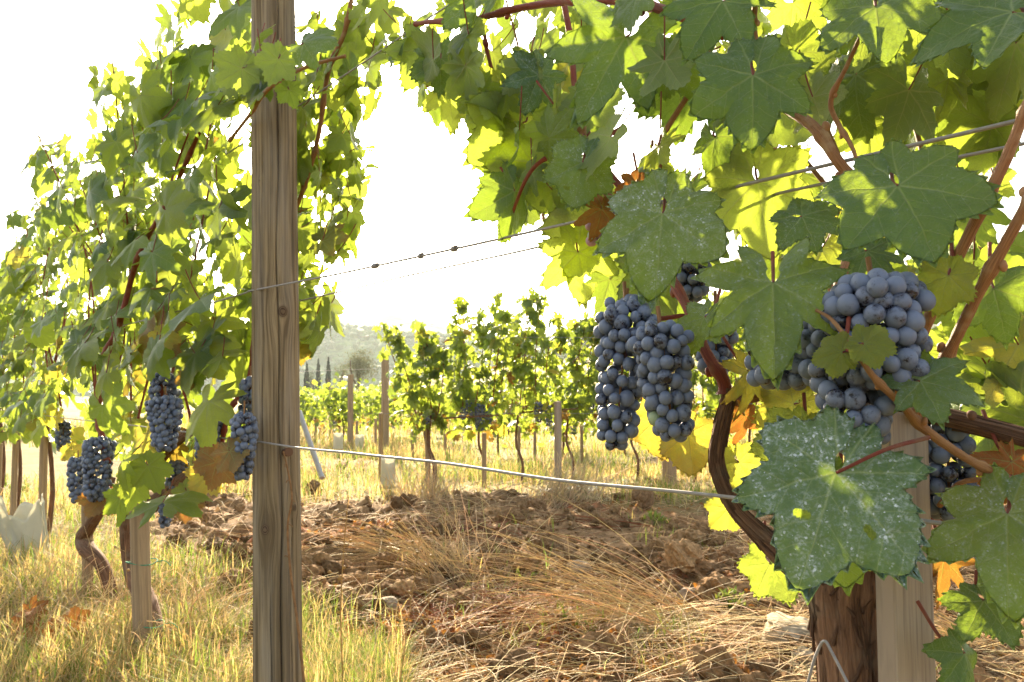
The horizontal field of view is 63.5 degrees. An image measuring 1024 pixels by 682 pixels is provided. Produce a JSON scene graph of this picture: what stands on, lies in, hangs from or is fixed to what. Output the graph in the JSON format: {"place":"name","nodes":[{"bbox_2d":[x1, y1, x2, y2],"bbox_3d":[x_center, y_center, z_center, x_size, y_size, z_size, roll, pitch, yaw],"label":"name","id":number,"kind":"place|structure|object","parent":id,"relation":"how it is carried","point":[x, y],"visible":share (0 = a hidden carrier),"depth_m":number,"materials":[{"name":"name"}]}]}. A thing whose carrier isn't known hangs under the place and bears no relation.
{"place":"outdoors","nodes":[
{"label":"outdoors","id":0,"kind":"place"},
{"bbox_2d":[16,312,572,341],"bbox_3d":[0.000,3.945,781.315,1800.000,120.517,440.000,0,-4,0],"label":"hill","id":1,"kind":"structure","parent":0,"point":[393,318],"depth_m":878.23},
{"bbox_2d":[1,324,935,396],"bbox_3d":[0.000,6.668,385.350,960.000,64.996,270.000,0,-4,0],"label":"hill","id":2,"kind":"structure","parent":0,"point":[333,352],"depth_m":389.79,"materials":[{"name":"plant"}]},
{"bbox_2d":[52,321,883,396],"bbox_3d":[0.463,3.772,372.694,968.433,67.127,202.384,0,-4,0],"label":"wood","id":3,"kind":"object","parent":2,"relation":"on","point":[326,344],"visible":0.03,"depth_m":396.43,"materials":[{"name":"green plant"}]},
{"bbox_2d":[0,391,952,681],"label":"grass","id":4,"kind":"structure","parent":0,"point":[20,655],"depth_m":2.82,"materials":[{"name":"plant"}]},
{"bbox_2d":[0,355,1023,681],"bbox_3d":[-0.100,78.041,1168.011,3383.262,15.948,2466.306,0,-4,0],"label":"ground","id":5,"kind":"structure","parent":0,"point":[30,461],"depth_m":4.98,"materials":[{"name":"soil"}]},
{"bbox_2d":[0,443,2,494],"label":"vine stake","id":6,"kind":"object","parent":5,"relation":"on","point":[1,450],"visible":0.82,"depth_m":5.71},
{"bbox_2d":[10,442,18,515],"bbox_3d":[-3.055,0.960,5.069,0.036,0.684,0.036,0,-4,0],"label":"vine stake","id":7,"kind":"object","parent":5,"relation":"on","point":[14,479],"visible":0.59,"depth_m":5.07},
{"bbox_2d":[4,475,36,493],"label":"weed","id":8,"kind":"object","parent":5,"relation":"on","point":[23,487],"visible":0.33,"depth_m":6.25,"materials":[{"name":"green plant"}]},
{"bbox_2d":[0,493,49,560],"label":"grow tube","id":9,"kind":"object","parent":5,"relation":"on","point":[27,518],"visible":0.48,"depth_m":3.85,"materials":[{"name":"white plastic"}]},
{"bbox_2d":[0,212,51,497],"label":"grapevine","id":10,"kind":"object","parent":5,"relation":"on","point":[3,442],"visible":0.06,"depth_m":5.78,"materials":[{"name":"green plant"}]},
{"bbox_2d":[0,195,77,507],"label":"grapevine","id":11,"kind":"object","parent":5,"relation":"on","point":[5,309],"visible":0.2,"depth_m":5.00,"materials":[{"name":"green plant"}]},
{"bbox_2d":[38,436,47,521],"bbox_3d":[-2.370,0.856,4.173,0.049,0.781,0.039,0,-4,0],"label":"vine stake","id":12,"kind":"object","parent":5,"relation":"on","point":[43,461],"visible":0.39,"depth_m":4.17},
{"bbox_2d":[0,595,94,649],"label":"withered leaves","id":13,"kind":"object","parent":5,"relation":"on","point":[75,613],"visible":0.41,"depth_m":2.60,"materials":[{"name":"brown plant"}]},
{"bbox_2d":[0,108,136,542],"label":"grapevine","id":14,"kind":"object","parent":5,"relation":"on","point":[21,268],"visible":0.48,"depth_m":4.15,"materials":[{"name":"green plant"}]},
{"bbox_2d":[81,477,93,598],"bbox_3d":[-1.643,0.827,3.202,0.072,0.716,0.042,0,-4,0],"label":"vine stake","id":15,"kind":"object","parent":5,"relation":"on","point":[86,563],"visible":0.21,"depth_m":3.19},
{"bbox_2d":[11,61,204,606],"bbox_3d":[-1.439,-0.091,3.020,0.611,2.222,2.097,2,-4,-34],"label":"grapevine","id":16,"kind":"object","parent":5,"relation":"on","point":[95,496],"visible":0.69,"depth_m":3.20,"materials":[{"name":"green plant"}]},
{"bbox_2d":[0,521,224,631],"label":"dry grass tuft","id":17,"kind":"object","parent":5,"relation":"on","point":[68,593],"visible":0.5,"depth_m":3.04,"materials":[{"name":"plant"}]},
{"bbox_2d":[114,546,130,632],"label":"weed stalk","id":18,"kind":"object","parent":5,"relation":"on","point":[126,578],"visible":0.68,"depth_m":2.59,"materials":[{"name":"plant"}]},
{"bbox_2d":[128,452,152,658],"bbox_3d":[-1.139,0.742,2.542,0.102,0.804,0.059,0,-4,0],"label":"vine stake","id":19,"kind":"object","parent":5,"relation":"on","point":[141,594],"visible":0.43,"depth_m":2.52,"materials":[{"name":"wood"}]},
{"bbox_2d":[57,0,292,649],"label":"grapevine","id":20,"kind":"object","parent":5,"relation":"on","point":[162,451],"visible":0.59,"depth_m":2.46,"materials":[{"name":"green plant"}]},
{"bbox_2d":[184,508,203,640],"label":"weed stalk","id":21,"kind":"object","parent":5,"relation":"on","point":[201,545],"visible":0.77,"depth_m":2.48,"materials":[{"name":"plant"}]},
{"bbox_2d":[53,540,338,659],"bbox_3d":[-1.155,0.842,2.783,0.867,0.290,0.898,-2,-4,30],"label":"dry grass tuft","id":22,"kind":"object","parent":5,"relation":"on","point":[225,600],"visible":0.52,"depth_m":2.84,"materials":[{"name":"plant"}]},
{"bbox_2d":[193,494,209,630],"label":"weed stalk","id":23,"kind":"object","parent":5,"relation":"on","point":[195,566],"visible":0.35,"depth_m":2.67,"materials":[{"name":"plant"}]},
{"bbox_2d":[241,566,252,580],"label":"soil clod","id":24,"kind":"object","parent":5,"relation":"on","point":[249,570],"visible":0.12,"depth_m":3.30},
{"bbox_2d":[116,0,410,528],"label":"grapevine","id":25,"kind":"object","parent":5,"relation":"on","point":[238,76],"visible":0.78,"depth_m":1.98,"materials":[{"name":"green plant"}]},
{"bbox_2d":[251,0,301,681],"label":"wooden post","id":26,"kind":"object","parent":5,"relation":"on","point":[275,383],"visible":0.86,"depth_m":1.78,"materials":[{"name":"wood"}]},
{"bbox_2d":[39,4,448,279],"bbox_3d":[-1.607,-0.454,3.349,0.006,0.009,8.300,3,-5,-38],"label":"trellis wire","id":27,"kind":"object","parent":26,"relation":"attached to","point":[404,34],"visible":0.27,"depth_m":1.74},
{"bbox_2d":[0,409,941,524],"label":"trellis wire","id":28,"kind":"object","parent":26,"relation":"attached to","point":[931,522],"visible":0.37,"depth_m":1.01,"materials":[{"name":"metal"}]},
{"bbox_2d":[2,119,1014,358],"bbox_3d":[-2.606,0.058,4.442,0.083,0.014,11.300,3,-5,-38],"label":"trellis wire","id":29,"kind":"object","parent":26,"relation":"attached to","point":[454,248],"visible":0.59,"depth_m":1.09,"materials":[{"name":"metal"}]},
{"bbox_2d":[299,142,1023,300],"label":"trellis wire","id":30,"kind":"object","parent":26,"relation":"attached to","point":[822,183],"visible":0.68,"depth_m":1.25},
{"bbox_2d":[303,362,309,392],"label":"cypress tree","id":31,"kind":"object","parent":5,"relation":"on","point":[306,377],"visible":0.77,"depth_m":94.75,"materials":[{"name":"green plant"}]},
{"bbox_2d":[300,410,324,479],"bbox_3d":[-1.225,0.624,5.021,0.032,0.406,0.394,3,-4,-36],"label":"leaning rod","id":32,"kind":"object","parent":5,"relation":"on","point":[312,452],"visible":0.87,"depth_m":4.99,"materials":[{"name":"metal"}]},
{"bbox_2d":[309,371,315,392],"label":"shrub","id":33,"kind":"object","parent":5,"relation":"on","point":[310,382],"visible":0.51,"depth_m":99.83,"materials":[{"name":"green plant"}]},
{"bbox_2d":[304,479,321,493],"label":"soil clod","id":34,"kind":"object","parent":5,"relation":"on","point":[315,486],"visible":0.63,"depth_m":6.42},
{"bbox_2d":[300,380,327,437],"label":"grapevine","id":35,"kind":"object","parent":5,"relation":"on","point":[303,400],"visible":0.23,"depth_m":13.24,"materials":[{"name":"green plant"}]},
{"bbox_2d":[300,385,328,434],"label":"grapevine","id":36,"kind":"object","parent":5,"relation":"on","point":[307,395],"visible":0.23,"depth_m":17.19,"materials":[{"name":"green plant"}]},
{"bbox_2d":[315,358,320,392],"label":"cypress tree","id":37,"kind":"object","parent":5,"relation":"on","point":[317,378],"visible":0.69,"depth_m":97.80,"materials":[{"name":"green plant"}]},
{"bbox_2d":[325,356,330,389],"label":"cypress tree","id":38,"kind":"object","parent":5,"relation":"on","point":[328,377],"visible":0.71,"depth_m":94.81,"materials":[{"name":"green plant"}]},
{"bbox_2d":[333,433,342,448],"bbox_3d":[-2.215,1.276,10.540,0.121,0.202,0.123,0,-4,0],"label":"grow tube","id":39,"kind":"object","parent":5,"relation":"on","point":[338,441],"visible":0.97,"depth_m":10.49,"materials":[{"name":"white plastic"}]},
{"bbox_2d":[326,496,352,679],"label":"weed stalk","id":40,"kind":"object","parent":5,"relation":"on","point":[344,566],"visible":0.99,"depth_m":2.08,"materials":[{"name":"plant"}]},
{"bbox_2d":[331,363,348,387],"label":"shrub","id":41,"kind":"object","parent":5,"relation":"on","point":[340,373],"visible":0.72,"depth_m":61.81,"materials":[{"name":"green plant"}]},
{"bbox_2d":[300,372,380,439],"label":"grapevine","id":42,"kind":"object","parent":5,"relation":"on","point":[332,408],"visible":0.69,"depth_m":12.97,"materials":[{"name":"green plant"}]},
{"bbox_2d":[317,382,368,431],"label":"grapevine","id":43,"kind":"object","parent":5,"relation":"on","point":[343,413],"visible":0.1,"depth_m":17.05,"materials":[{"name":"green plant"}]},
{"bbox_2d":[347,374,352,445],"bbox_3d":[-2.433,1.129,12.453,0.101,1.249,0.088,0,-4,0],"label":"wooden post","id":44,"kind":"object","parent":5,"relation":"on","point":[350,411],"visible":0.77,"depth_m":12.42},
{"bbox_2d":[355,434,362,450],"bbox_3d":[-1.874,1.245,10.142,0.101,0.194,0.102,0,-4,0],"label":"grow tube","id":45,"kind":"object","parent":5,"relation":"on","point":[358,437],"visible":0.8,"depth_m":10.10,"materials":[{"name":"white plastic"}]},
{"bbox_2d":[342,342,377,388],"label":"olive tree","id":46,"kind":"object","parent":5,"relation":"on","point":[360,364],"visible":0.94,"depth_m":59.80,"materials":[{"name":"green plant"}]},
{"bbox_2d":[374,419,376,451],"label":"vine stake","id":47,"kind":"object","parent":5,"relation":"on","point":[375,431],"visible":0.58,"depth_m":10.43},
{"bbox_2d":[344,384,407,436],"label":"grapevine","id":48,"kind":"object","parent":5,"relation":"on","point":[375,404],"visible":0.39,"depth_m":12.86,"materials":[{"name":"green plant"}]},
{"bbox_2d":[302,512,456,564],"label":"dry grass tuft","id":49,"kind":"object","parent":5,"relation":"on","point":[376,550],"visible":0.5,"depth_m":4.00,"materials":[{"name":"plant"}]},
{"bbox_2d":[378,413,382,488],"bbox_3d":[-1.087,0.984,6.851,0.046,0.777,0.042,0,-4,0],"label":"vine stake","id":50,"kind":"object","parent":5,"relation":"on","point":[380,436],"visible":0.65,"depth_m":6.84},
{"bbox_2d":[372,532,389,546],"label":"soil clod","id":51,"kind":"object","parent":5,"relation":"on","point":[383,536],"visible":0.3,"depth_m":4.07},
{"bbox_2d":[355,378,407,424],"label":"grapevine","id":52,"kind":"object","parent":5,"relation":"on","point":[378,393],"visible":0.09,"depth_m":16.82,"materials":[{"name":"green plant"}]},
{"bbox_2d":[381,356,388,448],"bbox_3d":[-1.758,0.939,11.464,0.119,1.472,0.108,0,-4,0],"label":"wooden post","id":53,"kind":"object","parent":5,"relation":"on","point":[384,389],"visible":0.64,"depth_m":11.43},
{"bbox_2d":[381,458,394,488],"bbox_3d":[-0.996,1.060,6.646,0.117,0.242,0.119,0,-4,0],"label":"grow tube","id":54,"kind":"object","parent":5,"relation":"on","point":[388,462],"visible":0.73,"depth_m":6.60,"materials":[{"name":"white plastic"}]},
{"bbox_2d":[382,596,397,606],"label":"stone","id":55,"kind":"object","parent":5,"relation":"on","point":[391,600],"visible":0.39,"depth_m":2.98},
{"bbox_2d":[400,529,432,681],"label":"weed stalk","id":56,"kind":"object","parent":5,"relation":"on","point":[417,553],"visible":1,"depth_m":1.99,"materials":[{"name":"plant"}]},
{"bbox_2d":[369,456,469,504],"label":"dry grass tuft","id":57,"kind":"object","parent":5,"relation":"on","point":[433,488],"visible":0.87,"depth_m":5.69,"materials":[{"name":"plant"}]},
{"bbox_2d":[391,380,455,442],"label":"grapevine","id":58,"kind":"object","parent":5,"relation":"on","point":[405,418],"visible":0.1,"depth_m":12.99,"materials":[{"name":"green plant"}]},
{"bbox_2d":[416,554,433,681],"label":"weed stalk","id":59,"kind":"object","parent":5,"relation":"on","point":[426,565],"visible":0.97,"depth_m":2.18,"materials":[{"name":"plant"}]},
{"bbox_2d":[425,429,429,486],"bbox_3d":[-0.686,1.006,6.730,0.048,0.748,0.044,0,-4,0],"label":"vine stake","id":60,"kind":"object","parent":5,"relation":"on","point":[427,457],"visible":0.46,"depth_m":6.72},
{"bbox_2d":[372,319,498,487],"bbox_3d":[-0.660,0.564,6.766,0.982,1.493,0.528,2,-4,-24],"label":"grapevine","id":61,"kind":"object","parent":5,"relation":"on","point":[438,364],"visible":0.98,"depth_m":6.71,"materials":[{"name":"green plant"}]},
{"bbox_2d":[524,337,595,337],"bbox_3d":[1.863,-0.025,6.865,6.247,0.003,0.003,0,-4,-3],"label":"trellis wire","id":62,"kind":"object","parent":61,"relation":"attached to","point":[559,337],"visible":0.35,"depth_m":6.79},
{"bbox_2d":[347,478,552,596],"bbox_3d":[-0.261,0.834,3.556,0.918,0.446,0.815,0,-4,0],"label":"dry grass tuft","id":63,"kind":"object","parent":5,"relation":"on","point":[460,565],"visible":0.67,"depth_m":3.53,"materials":[{"name":"plant"}]},
{"bbox_2d":[335,512,607,553],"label":"dried weed","id":64,"kind":"object","parent":5,"relation":"on","point":[489,525],"visible":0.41,"depth_m":4.42,"materials":[{"name":"plant"}]},
{"bbox_2d":[439,288,521,455],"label":"grapevine","id":65,"kind":"object","parent":5,"relation":"on","point":[465,397],"visible":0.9,"depth_m":6.93,"materials":[{"name":"green plant"}]},
{"bbox_2d":[482,433,486,486],"bbox_3d":[-0.232,1.068,6.896,0.041,0.600,0.040,0,-4,0],"label":"vine stake","id":66,"kind":"object","parent":5,"relation":"on","point":[484,456],"visible":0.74,"depth_m":6.89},
{"bbox_2d":[331,565,654,672],"bbox_3d":[-0.012,0.896,2.815,1.164,0.211,0.952,2,-4,-24],"label":"dried weed","id":67,"kind":"object","parent":5,"relation":"on","point":[450,605],"visible":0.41,"depth_m":2.81,"materials":[{"name":"plant"}]},
{"bbox_2d":[478,596,512,621],"bbox_3d":[-0.059,0.950,2.917,0.126,0.099,0.122,0,-4,0],"label":"soil clod","id":68,"kind":"object","parent":5,"relation":"on","point":[495,602],"visible":0.45,"depth_m":2.89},
{"bbox_2d":[459,384,532,455],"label":"grapevine","id":69,"kind":"object","parent":5,"relation":"on","point":[488,398],"visible":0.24,"depth_m":10.38,"materials":[{"name":"green plant"}]},
{"bbox_2d":[0,455,1023,681],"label":"straw","id":70,"kind":"object","parent":5,"relation":"on","point":[803,670],"visible":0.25,"depth_m":2.52,"materials":[{"name":"plant"}]},
{"bbox_2d":[494,323,540,370],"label":"olive tree","id":71,"kind":"object","parent":5,"relation":"on","point":[528,341],"visible":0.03,"depth_m":44.84,"materials":[{"name":"green plant"}]},
{"bbox_2d":[517,426,520,464],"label":"vine stake","id":72,"kind":"object","parent":5,"relation":"on","point":[519,440],"visible":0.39,"depth_m":8.84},
{"bbox_2d":[492,286,577,485],"bbox_3d":[0.161,0.415,7.119,0.765,1.840,0.605,-2,-4,25],"label":"grapevine","id":73,"kind":"object","parent":5,"relation":"on","point":[522,367],"visible":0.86,"depth_m":7.08,"materials":[{"name":"green plant"}]},
{"bbox_2d":[533,422,536,463],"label":"vine stake","id":74,"kind":"object","parent":5,"relation":"on","point":[534,442],"visible":0.52,"depth_m":9.13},
{"bbox_2d":[525,498,546,510],"bbox_3d":[0.142,1.052,5.196,0.157,0.134,0.167,0,-4,0],"label":"soil clod","id":75,"kind":"object","parent":5,"relation":"on","point":[534,503],"visible":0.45,"depth_m":5.16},
{"bbox_2d":[503,361,596,453],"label":"grapevine","id":76,"kind":"object","parent":5,"relation":"on","point":[570,429],"visible":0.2,"depth_m":10.17,"materials":[{"name":"green plant"}]},
{"bbox_2d":[460,505,653,531],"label":"pruned twig","id":77,"kind":"object","parent":5,"relation":"on","point":[615,521],"visible":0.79,"depth_m":4.72,"materials":[{"name":"wood"}]},
{"bbox_2d":[554,401,561,487],"bbox_3d":[0.375,0.924,6.755,0.064,0.864,0.061,0,-4,0],"label":"vine stake","id":78,"kind":"object","parent":5,"relation":"on","point":[557,429],"visible":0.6,"depth_m":6.74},
{"bbox_2d":[437,413,715,413],"bbox_3d":[1.863,0.597,6.826,6.247,0.003,0.003,0,-4,-3],"label":"trellis wire","id":79,"kind":"object","parent":78,"relation":"attached to","point":[542,413],"visible":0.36,"depth_m":6.74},
{"bbox_2d":[508,448,627,509],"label":"dry grass tuft","id":80,"kind":"object","parent":5,"relation":"on","point":[555,491],"visible":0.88,"depth_m":5.51,"materials":[{"name":"plant"}]},
{"bbox_2d":[561,609,590,629],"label":"weed","id":81,"kind":"object","parent":5,"relation":"on","point":[565,615],"visible":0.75,"depth_m":2.62,"materials":[{"name":"green plant"}]},
{"bbox_2d":[558,338,598,360],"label":"olive tree","id":82,"kind":"object","parent":5,"relation":"on","point":[565,355],"visible":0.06,"depth_m":47.93,"materials":[{"name":"green plant"}]},
{"bbox_2d":[537,311,620,479],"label":"grapevine","id":83,"kind":"object","parent":5,"relation":"on","point":[584,402],"visible":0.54,"depth_m":7.28,"materials":[{"name":"green plant"}]},
{"bbox_2d":[566,560,591,574],"bbox_3d":[0.286,0.966,3.517,0.116,0.067,0.103,0,-4,0],"label":"stone","id":84,"kind":"object","parent":5,"relation":"on","point":[583,567],"visible":0.37,"depth_m":3.48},
{"bbox_2d":[429,486,733,663],"bbox_3d":[0.074,0.758,2.744,1.025,0.470,1.050,3,-5,-39],"label":"dry grass tuft","id":85,"kind":"object","parent":5,"relation":"on","point":[610,606],"visible":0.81,"depth_m":2.71,"materials":[{"name":"plant"}]},
{"bbox_2d":[580,426,583,465],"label":"vine stake","id":86,"kind":"object","parent":5,"relation":"on","point":[581,444],"visible":0.64,"depth_m":8.93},
{"bbox_2d":[166,477,1023,681],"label":"clods","id":87,"kind":"object","parent":5,"relation":"on","point":[680,548],"visible":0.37,"depth_m":3.32,"materials":[{"name":"soil"}]},
{"bbox_2d":[582,308,673,480],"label":"grapevine","id":88,"kind":"object","parent":5,"relation":"on","point":[592,378],"visible":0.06,"depth_m":7.17,"materials":[{"name":"green plant"}]},
{"bbox_2d":[630,486,654,509],"bbox_3d":[0.834,1.013,5.275,0.148,0.172,0.171,-3,-5,42],"label":"soil clod","id":89,"kind":"object","parent":5,"relation":"on","point":[643,499],"visible":0.74,"depth_m":5.22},
{"bbox_2d":[643,509,670,525],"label":"weed","id":90,"kind":"object","parent":5,"relation":"on","point":[655,514],"visible":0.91,"depth_m":4.70,"materials":[{"name":"green plant"}]},
{"bbox_2d":[303,492,1023,681],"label":"leaf litter","id":91,"kind":"object","parent":5,"relation":"on","point":[746,670],"visible":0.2,"depth_m":2.54,"materials":[{"name":"plant"}]},
{"bbox_2d":[662,458,676,484],"bbox_3d":[1.265,0.920,6.656,0.125,0.824,0.119,0,-4,0],"label":"wooden post","id":92,"kind":"object","parent":5,"relation":"on","point":[670,468],"visible":0.14,"depth_m":6.60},
{"bbox_2d":[676,587,695,600],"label":"stone","id":93,"kind":"object","parent":5,"relation":"on","point":[682,591],"visible":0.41,"depth_m":3.00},
{"bbox_2d":[669,290,733,482],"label":"grapevine","id":94,"kind":"object","parent":5,"relation":"on","point":[709,385],"visible":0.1,"depth_m":7.03,"materials":[{"name":"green plant"}]},
{"bbox_2d":[381,0,1023,681],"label":"grapevine","id":95,"kind":"object","parent":5,"relation":"on","point":[889,80],"visible":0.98,"depth_m":0.78,"materials":[{"name":"green plant"}]},
{"bbox_2d":[806,640,848,681],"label":"loose wire","id":96,"kind":"object","parent":95,"relation":"hanging from","point":[833,656],"visible":1,"depth_m":0.69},
{"bbox_2d":[594,593,811,668],"bbox_3d":[0.799,0.873,2.599,0.850,0.176,1.131,3,-5,-42],"label":"dry grass tuft","id":97,"kind":"object","parent":5,"relation":"on","point":[718,620],"visible":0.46,"depth_m":2.54,"materials":[{"name":"plant"}]},
{"bbox_2d":[696,389,757,441],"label":"grapevine","id":98,"kind":"object","parent":5,"relation":"on","point":[704,392],"visible":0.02,"depth_m":11.35,"materials":[{"name":"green plant"}]},
{"bbox_2d":[717,544,741,561],"bbox_3d":[0.941,0.932,3.582,0.104,0.099,0.138,0,-4,0],"label":"soil clod","id":99,"kind":"object","parent":5,"relation":"on","point":[731,551],"visible":0.59,"depth_m":3.56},
{"bbox_2d":[715,586,745,608],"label":"weed","id":100,"kind":"object","parent":5,"relation":"on","point":[735,599],"visible":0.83,"depth_m":2.85,"materials":[{"name":"green plant"}]},
{"bbox_2d":[719,290,762,441],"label":"grapevine","id":101,"kind":"object","parent":5,"relation":"on","point":[739,344],"visible":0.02,"depth_m":6.96,"materials":[{"name":"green plant"}]},
{"bbox_2d":[766,651,792,671],"bbox_3d":[0.739,0.914,2.309,0.097,0.092,0.113,0,-4,0],"label":"soil clod","id":102,"kind":"object","parent":5,"relation":"on","point":[786,666],"visible":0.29,"depth_m":2.28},
{"bbox_2d":[761,611,811,651],"bbox_3d":[0.851,0.881,2.504,0.182,0.087,0.230,-2,-4,23],"label":"stone","id":103,"kind":"object","parent":5,"relation":"on","point":[796,629],"visible":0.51,"depth_m":2.45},
{"bbox_2d":[791,646,815,670],"bbox_3d":[0.839,0.909,2.351,0.075,0.070,0.084,2,-4,-24],"label":"stone","id":104,"kind":"object","parent":5,"relation":"on","point":[805,653],"visible":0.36,"depth_m":2.33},
{"bbox_2d":[775,278,846,412],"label":"grapevine","id":105,"kind":"object","parent":5,"relation":"on","point":[800,400],"visible":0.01,"depth_m":6.76,"materials":[{"name":"green plant"}]},
{"bbox_2d":[846,259,921,409],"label":"grapevine","id":106,"kind":"object","parent":5,"relation":"on","point":[910,269],"visible":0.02,"depth_m":6.65,"materials":[{"name":"green plant"}]},
{"bbox_2d":[875,412,935,681],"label":"vine stake","id":107,"kind":"object","parent":5,"relation":"on","point":[905,632],"visible":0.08,"depth_m":0.71,"materials":[{"name":"wood"}]},
{"bbox_2d":[797,585,1023,681],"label":"dry grass tuft","id":108,"kind":"object","parent":5,"relation":"on","point":[942,627],"visible":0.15,"depth_m":2.42,"materials":[{"name":"plant"}]},
{"bbox_2d":[905,257,947,337],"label":"grapevine","id":109,"kind":"object","parent":5,"relation":"on","point":[938,329],"visible":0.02,"depth_m":6.65,"materials":[{"name":"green plant"}]},
{"bbox_2d":[0,0,1023,335],"label":"sky","id":110,"kind":"structure","parent":0,"point":[417,199],"materials":[{"name":"white"}]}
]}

